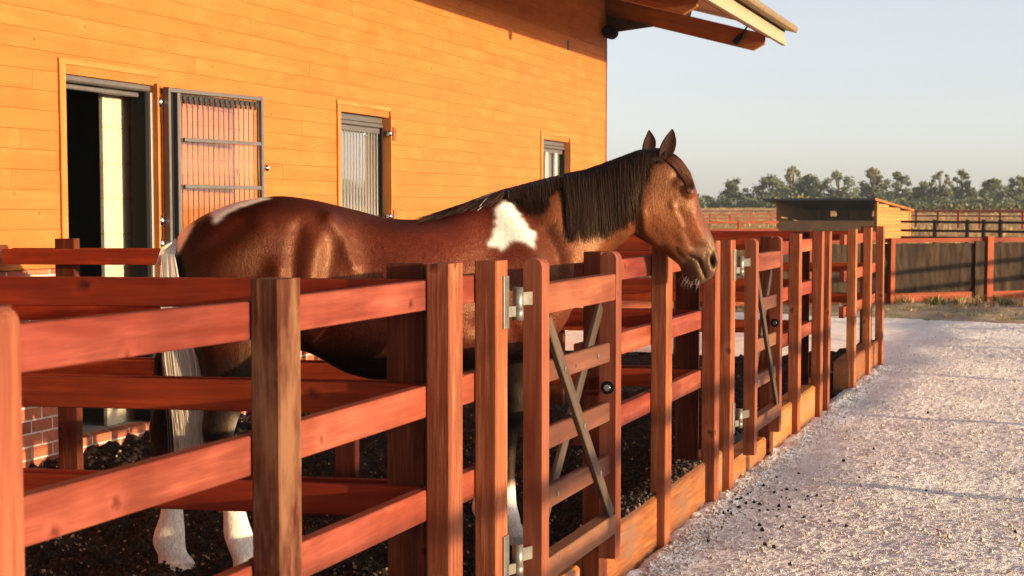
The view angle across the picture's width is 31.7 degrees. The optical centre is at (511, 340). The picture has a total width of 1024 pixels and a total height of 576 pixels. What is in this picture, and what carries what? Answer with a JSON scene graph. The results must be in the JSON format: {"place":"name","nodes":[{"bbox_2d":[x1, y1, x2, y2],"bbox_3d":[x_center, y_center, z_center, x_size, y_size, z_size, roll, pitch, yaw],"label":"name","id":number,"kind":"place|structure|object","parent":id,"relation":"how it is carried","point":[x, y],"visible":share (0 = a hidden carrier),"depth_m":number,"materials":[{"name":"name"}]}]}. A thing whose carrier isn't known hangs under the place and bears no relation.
{"place":"outdoors","nodes":[
{"label":"outdoors","id":0,"kind":"place"},
{"bbox_2d":[24,343,858,575],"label":"paddock soil","id":1,"kind":"structure","parent":0,"point":[135,442],"depth_m":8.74,"materials":[{"name":"black soil"}]},
{"bbox_2d":[0,263,426,575],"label":"divider fence","id":2,"kind":"object","parent":1,"relation":"on","point":[407,442],"visible":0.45,"depth_m":5.31,"materials":[{"name":"brown wood"}]},
{"bbox_2d":[2,238,699,477],"bbox_3d":[-0.910,0.286,9.575,3.801,1.648,0.150,1,4,12],"label":"divider fence","id":3,"kind":"object","parent":1,"relation":"on","point":[67,256],"visible":0.23,"depth_m":9.68,"materials":[{"name":"brown wood"}]},
{"bbox_2d":[149,129,717,571],"bbox_3d":[-0.318,0.015,7.586,2.418,1.820,0.675,-2,4,-22],"label":"horse","id":4,"kind":"object","parent":1,"relation":"on","point":[567,221],"visible":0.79,"depth_m":7.32},
{"bbox_2d":[549,231,809,406],"bbox_3d":[0.304,0.001,13.533,3.801,1.648,0.150,1,4,12],"label":"divider fence","id":5,"kind":"object","parent":1,"relation":"on","point":[557,394],"visible":0.19,"depth_m":13.16,"materials":[{"name":"brown wood"}]},
{"bbox_2d":[565,331,915,444],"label":"gravel yard","id":6,"kind":"structure","parent":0,"point":[738,437],"depth_m":17.56,"materials":[{"name":"grey gravel"}]},
{"bbox_2d":[0,260,506,575],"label":"paddock fence","id":7,"kind":"object","parent":6,"relation":"on","point":[271,318],"visible":1,"depth_m":4.12,"materials":[{"name":"brown wood"}]},
{"bbox_2d":[0,305,24,575],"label":"paddock gate","id":8,"kind":"structure","parent":7,"relation":"attached to","point":[12,557],"depth_m":2.84,"materials":[{"name":"wood"}]},
{"bbox_2d":[503,251,621,575],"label":"paddock gate","id":9,"kind":"structure","parent":7,"relation":"attached to","point":[538,297],"depth_m":6.08,"materials":[{"name":"wood"}]},
{"bbox_2d":[0,0,797,467],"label":"stable barn","id":10,"kind":"structure","parent":6,"relation":"on","point":[144,122],"depth_m":13.91,"materials":[{"name":"orange wood"}]},
{"bbox_2d":[163,87,269,244],"bbox_3d":[-1.986,-1.169,12.202,0.058,1.022,1.159,2,5,26],"label":"grille door","id":11,"kind":"structure","parent":10,"relation":"in","point":[173,140],"depth_m":11.93,"materials":[{"name":"grey paint"}]},
{"bbox_2d":[332,112,396,218],"bbox_3d":[-1.249,-0.831,15.228,0.148,2.163,1.230,1,4,17],"label":"glazed door","id":12,"kind":"structure","parent":10,"relation":"in","point":[361,153],"depth_m":15.28,"materials":[{"name":"grey paint"}]},
{"bbox_2d":[543,139,564,178],"bbox_3d":[0.432,-1.236,20.829,0.075,2.163,1.135,1,4,17],"label":"glazed door","id":13,"kind":"structure","parent":10,"relation":"in","point":[553,163],"depth_m":20.93,"materials":[{"name":"grey paint"}]},
{"bbox_2d":[602,25,618,39],"bbox_3d":[1.234,-3.886,22.691,0.180,0.170,0.300,1,4,17],"label":"wall lamp","id":14,"kind":"object","parent":10,"relation":"attached to","point":[611,32],"visible":1,"depth_m":22.56,"materials":[{"name":"black metal"}]},
{"bbox_2d":[732,26,747,44],"bbox_3d":[2.830,-3.792,22.302,0.225,0.266,0.086,1,4,17],"label":"hanging lamp","id":15,"kind":"object","parent":10,"relation":"hanging from","point":[736,39],"visible":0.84,"depth_m":22.29,"materials":[{"name":"black metal"}]},
{"bbox_2d":[557,565,579,575],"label":"timber sleeper","id":16,"kind":"object","parent":6,"relation":"on","point":[572,570],"visible":0.5,"depth_m":6.78,"materials":[{"name":"orange wood"}]},
{"bbox_2d":[572,462,704,575],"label":"timber sleeper","id":17,"kind":"object","parent":6,"relation":"on","point":[638,535],"visible":0.44,"depth_m":7.85,"materials":[{"name":"orange wood"}]},
{"bbox_2d":[569,459,701,532],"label":"spilled soil","id":18,"kind":"structure","parent":17,"relation":"on","point":[630,501],"depth_m":8.04,"materials":[{"name":"brown soil"}]},
{"bbox_2d":[573,240,735,575],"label":"paddock fence","id":19,"kind":"object","parent":6,"relation":"on","point":[713,376],"visible":0.67,"depth_m":7.98,"materials":[{"name":"brown wood"}]},
{"bbox_2d":[732,236,782,454],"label":"paddock gate","id":20,"kind":"structure","parent":19,"relation":"attached to","point":[751,420],"depth_m":9.89,"materials":[{"name":"wood"}]},
{"bbox_2d":[698,449,721,491],"bbox_3d":[1.007,0.779,9.404,0.130,0.390,0.300,1,4,17],"label":"timber sleeper","id":21,"kind":"object","parent":6,"relation":"on","point":[720,468],"visible":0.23,"depth_m":9.45,"materials":[{"name":"brown wood"}]},
{"bbox_2d":[621,226,872,356],"bbox_3d":[1.627,-0.311,17.844,3.801,1.648,0.150,1,4,12],"label":"divider fence","id":22,"kind":"object","parent":6,"relation":"on","point":[838,297],"visible":0.13,"depth_m":17.52,"materials":[{"name":"brown wood"}]},
{"bbox_2d":[734,437,765,481],"bbox_3d":[1.284,0.764,10.241,0.130,0.300,1.180,1,4,17],"label":"timber sleeper","id":23,"kind":"object","parent":6,"relation":"on","point":[743,464],"visible":0.15,"depth_m":10.21,"materials":[{"name":"brown wood"}]},
{"bbox_2d":[757,385,814,447],"bbox_3d":[1.808,0.591,12.012,0.130,0.390,2.210,1,4,17],"label":"timber sleeper","id":24,"kind":"object","parent":6,"relation":"on","point":[807,411],"visible":0.23,"depth_m":12.18,"materials":[{"name":"brown wood"}]},
{"bbox_2d":[759,231,831,454],"bbox_3d":[1.917,0.074,12.159,0.112,1.600,2.895,1,4,17],"label":"paddock fence","id":25,"kind":"object","parent":6,"relation":"on","point":[817,326],"visible":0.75,"depth_m":12.52,"materials":[{"name":"brown wood"}]},
{"bbox_2d":[808,377,822,410],"bbox_3d":[2.254,0.485,13.467,0.130,0.390,0.460,1,4,17],"label":"timber sleeper","id":26,"kind":"object","parent":6,"relation":"on","point":[809,381],"visible":0.15,"depth_m":13.44,"materials":[{"name":"brown wood"}]},
{"bbox_2d":[833,340,877,396],"bbox_3d":[3.126,0.275,16.309,0.130,0.400,2.500,1,4,17],"label":"timber sleeper","id":27,"kind":"object","parent":6,"relation":"on","point":[841,374],"visible":0.42,"depth_m":15.17,"materials":[{"name":"brown wood"}]},
{"bbox_2d":[839,226,884,387],"bbox_3d":[3.154,-0.218,16.191,0.112,1.600,2.720,1,4,17],"label":"paddock fence","id":28,"kind":"object","parent":6,"relation":"on","point":[853,272],"visible":0.93,"depth_m":16.23,"materials":[{"name":"brown wood"}]},
{"bbox_2d":[565,312,929,356],"bbox_3d":[1.143,-0.145,22.480,7.458,0.112,7.630,1,4,17],"label":"gravel yard beyond","id":29,"kind":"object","parent":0,"point":[897,332],"visible":0.09,"depth_m":21.34,"materials":[{"name":"grey gravel"}]},
{"bbox_2d":[607,0,1023,201],"label":"sky","id":30,"kind":"structure","parent":0,"point":[918,89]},
{"bbox_2d":[626,320,1023,575],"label":"gravel yard","id":31,"kind":"structure","parent":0,"point":[965,333],"depth_m":10.15,"materials":[{"name":"grey gravel"}]},
{"bbox_2d":[704,402,1016,565],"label":"dark clods","id":32,"kind":"object","parent":31,"relation":"on","point":[782,526],"visible":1,"depth_m":9.12,"materials":[{"name":"black soil"}]},
{"bbox_2d":[644,293,1023,323],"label":"grass verge","id":33,"kind":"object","parent":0,"point":[893,311],"depth_m":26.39,"materials":[{"name":"green plant"}]},
{"bbox_2d":[615,236,1023,307],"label":"windbreak fence","id":34,"kind":"object","parent":33,"relation":"on","point":[917,271],"visible":0.37,"depth_m":29.44,"materials":[{"name":"brown wood"}]},
{"bbox_2d":[701,207,1023,291],"bbox_3d":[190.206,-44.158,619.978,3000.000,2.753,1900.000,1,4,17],"label":"dry field","id":35,"kind":"structure","parent":0,"point":[961,226],"depth_m":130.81,"materials":[{"name":"brown plant"}]},
{"bbox_2d":[699,194,715,201],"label":"tree","id":36,"kind":"object","parent":35,"relation":"on","point":[709,197],"visible":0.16,"depth_m":310.00,"materials":[{"name":"green plant"}]},
{"bbox_2d":[717,177,757,199],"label":"tree","id":37,"kind":"object","parent":35,"relation":"on","point":[730,190],"visible":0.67,"depth_m":310.65,"materials":[{"name":"green plant"}]},
{"bbox_2d":[703,213,775,224],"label":"field fence","id":38,"kind":"object","parent":35,"relation":"on","point":[750,218],"visible":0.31,"depth_m":128.83,"materials":[{"name":"brown wood"}]},
{"bbox_2d":[706,220,778,230],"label":"field fence","id":39,"kind":"object","parent":35,"relation":"on","point":[738,222],"visible":0.2,"depth_m":65.40,"materials":[{"name":"brown wood"}]},
{"bbox_2d":[750,173,796,206],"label":"tree","id":40,"kind":"object","parent":35,"relation":"on","point":[782,190],"visible":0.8,"depth_m":298.70,"materials":[{"name":"green plant"}]},
{"bbox_2d":[781,165,804,198],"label":"tree","id":41,"kind":"object","parent":35,"relation":"on","point":[788,175],"visible":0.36,"depth_m":307.89,"materials":[{"name":"green plant"}]},
{"bbox_2d":[793,173,823,197],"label":"tree","id":42,"kind":"object","parent":35,"relation":"on","point":[805,185],"visible":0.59,"depth_m":302.87,"materials":[{"name":"green plant"}]},
{"bbox_2d":[808,169,861,198],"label":"tree","id":43,"kind":"object","parent":35,"relation":"on","point":[838,177],"visible":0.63,"depth_m":298.27,"materials":[{"name":"green plant"}]},
{"bbox_2d":[763,198,913,237],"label":"field shelter","id":44,"kind":"object","parent":35,"relation":"on","point":[804,214],"visible":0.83,"depth_m":86.43,"materials":[{"name":"brown wood"}]},
{"bbox_2d":[697,193,1023,207],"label":"hedge","id":45,"kind":"object","parent":35,"relation":"on","point":[724,202],"visible":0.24,"depth_m":282.19,"materials":[{"name":"green plant"}]},
{"bbox_2d":[702,210,1021,212],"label":"field fence","id":46,"kind":"object","parent":35,"relation":"on","point":[768,211],"visible":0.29,"depth_m":203.76,"materials":[{"name":"brown wood"}]},
{"bbox_2d":[855,167,888,199],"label":"tree","id":47,"kind":"object","parent":35,"relation":"on","point":[873,190],"visible":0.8,"depth_m":308.34,"materials":[{"name":"green plant"}]},
{"bbox_2d":[880,170,913,201],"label":"tree","id":48,"kind":"object","parent":35,"relation":"on","point":[903,180],"visible":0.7,"depth_m":308.60,"materials":[{"name":"green plant"}]},
{"bbox_2d":[907,180,929,201],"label":"tree","id":49,"kind":"object","parent":35,"relation":"on","point":[920,190],"visible":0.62,"depth_m":300.96,"materials":[{"name":"green plant"}]},
{"bbox_2d":[920,170,956,203],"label":"tree","id":50,"kind":"object","parent":35,"relation":"on","point":[942,191],"visible":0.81,"depth_m":288.62,"materials":[{"name":"green plant"}]},
{"bbox_2d":[950,168,971,201],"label":"tree","id":51,"kind":"object","parent":35,"relation":"on","point":[966,185],"visible":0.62,"depth_m":310.03,"materials":[{"name":"green plant"}]},
{"bbox_2d":[901,220,1023,242],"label":"field fence","id":52,"kind":"object","parent":35,"relation":"on","point":[983,231],"visible":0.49,"depth_m":64.13,"materials":[{"name":"black wood"}]},
{"bbox_2d":[905,202,1023,209],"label":"green crop","id":53,"kind":"object","parent":35,"relation":"on","point":[963,206],"visible":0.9,"depth_m":239.67,"materials":[{"name":"green plant"}]},
{"bbox_2d":[911,210,1023,228],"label":"field fence","id":54,"kind":"object","parent":35,"relation":"on","point":[958,215],"visible":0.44,"depth_m":115.03,"materials":[{"name":"brown wood"}]},
{"bbox_2d":[962,187,979,200],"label":"tree","id":55,"kind":"object","parent":35,"relation":"on","point":[973,193],"visible":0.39,"depth_m":303.21,"materials":[{"name":"green plant"}]},
{"bbox_2d":[978,177,1014,200],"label":"tree","id":56,"kind":"object","parent":35,"relation":"on","point":[990,186],"visible":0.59,"depth_m":307.39,"materials":[{"name":"green plant"}]},
{"bbox_2d":[997,175,1023,201],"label":"tree","id":57,"kind":"object","parent":35,"relation":"on","point":[1019,190],"visible":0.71,"depth_m":293.66,"materials":[{"name":"green plant"}]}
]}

